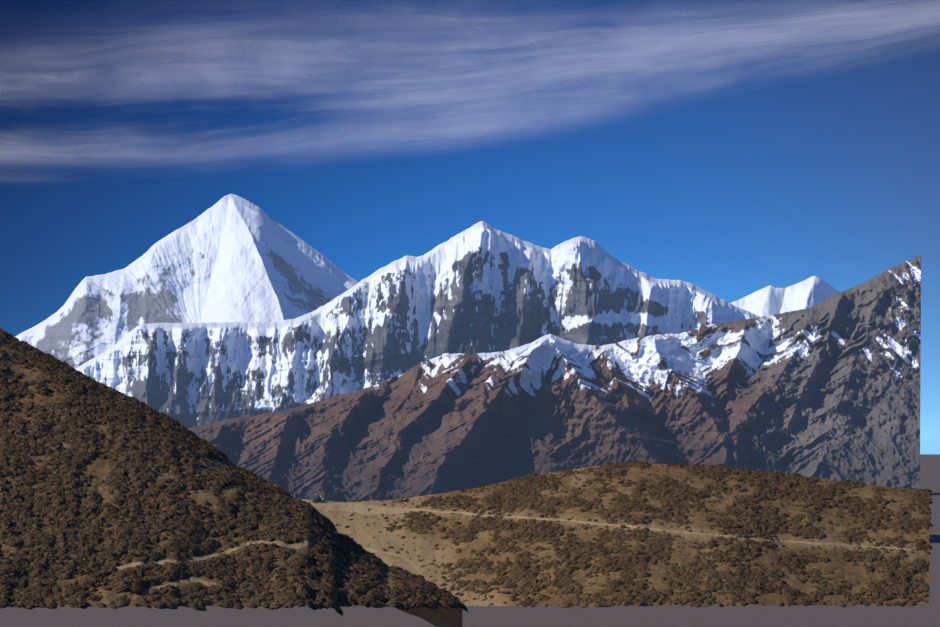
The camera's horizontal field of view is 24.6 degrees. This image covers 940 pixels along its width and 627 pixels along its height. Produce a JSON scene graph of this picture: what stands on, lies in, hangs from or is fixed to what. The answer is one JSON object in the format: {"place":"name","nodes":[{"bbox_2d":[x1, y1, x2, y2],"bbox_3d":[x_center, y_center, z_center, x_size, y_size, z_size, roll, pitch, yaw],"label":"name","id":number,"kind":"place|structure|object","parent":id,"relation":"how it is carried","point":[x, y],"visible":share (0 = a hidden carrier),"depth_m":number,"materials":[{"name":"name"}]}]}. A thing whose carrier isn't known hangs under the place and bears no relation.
{"place":"outdoors","nodes":[
{"label":"outdoors","id":0,"kind":"place"},
{"bbox_2d":[15,194,358,368],"bbox_3d":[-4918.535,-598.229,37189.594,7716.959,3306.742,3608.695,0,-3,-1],"label":"snowy mountain peak","id":1,"kind":"structure","parent":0,"point":[231,258],"depth_m":37980.86,"materials":[{"name":"white snow"}]},
{"bbox_2d":[0,334,461,626],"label":"hillside","id":2,"kind":"structure","parent":0,"point":[97,468],"depth_m":536.25,"materials":[{"name":"soil"}]},
{"bbox_2d":[0,328,467,615],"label":"shrubs","id":3,"kind":"object","parent":2,"relation":"on","point":[153,440],"visible":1,"depth_m":526.15,"materials":[{"name":"brown plant"}]},
{"bbox_2d":[76,221,759,428],"bbox_3d":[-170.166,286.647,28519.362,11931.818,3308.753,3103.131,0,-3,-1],"label":"snowy mountain ridge","id":4,"kind":"structure","parent":0,"point":[481,287],"depth_m":28878.88,"materials":[{"name":"white snow"}]},
{"bbox_2d":[0,0,939,186],"bbox_3d":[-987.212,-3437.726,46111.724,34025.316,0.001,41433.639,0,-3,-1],"label":"cloud","id":5,"kind":"structure","parent":0,"point":[577,62],"depth_m":35047.04,"materials":[{"name":"white"}]},
{"bbox_2d":[0,454,939,626],"bbox_3d":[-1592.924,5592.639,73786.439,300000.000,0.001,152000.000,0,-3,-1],"label":"ground","id":6,"kind":"structure","parent":0,"point":[712,616],"depth_m":17627.99,"materials":[{"name":"brown soil"}]},
{"bbox_2d":[0,0,939,453],"label":"sky","id":7,"kind":"structure","parent":0,"point":[788,183],"materials":[{"name":"blue"}]},
{"bbox_2d":[189,255,920,501],"bbox_3d":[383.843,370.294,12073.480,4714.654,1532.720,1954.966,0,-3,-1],"label":"mountain ridge","id":8,"kind":"structure","parent":0,"point":[828,388],"depth_m":12266.68,"materials":[{"name":"brown stone"}]},
{"bbox_2d":[299,464,929,605],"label":"hill","id":9,"kind":"structure","parent":0,"point":[363,534],"depth_m":702.87,"materials":[{"name":"soil"}]},
{"bbox_2d":[312,496,324,502],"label":"stone cairn","id":10,"kind":"object","parent":9,"relation":"on","point":[318,499],"visible":0.77,"depth_m":765.32,"materials":[{"name":"grey stone"}]},
{"bbox_2d":[310,490,327,501],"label":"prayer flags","id":11,"kind":"object","parent":9,"relation":"on","point":[318,495],"visible":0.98,"depth_m":767.16,"materials":[{"name":"fabric"}]},
{"bbox_2d":[321,459,932,607],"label":"hill shrubs","id":12,"kind":"object","parent":9,"relation":"on","point":[531,486],"depth_m":699.17,"materials":[{"name":"brown plant"}]},
{"bbox_2d":[731,276,838,316],"bbox_3d":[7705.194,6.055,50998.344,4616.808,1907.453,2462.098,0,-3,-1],"label":"peaks","id":13,"kind":"object","parent":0,"point":[769,300],"visible":0.19,"depth_m":51366.03,"materials":[{"name":"white snow"}]}
]}

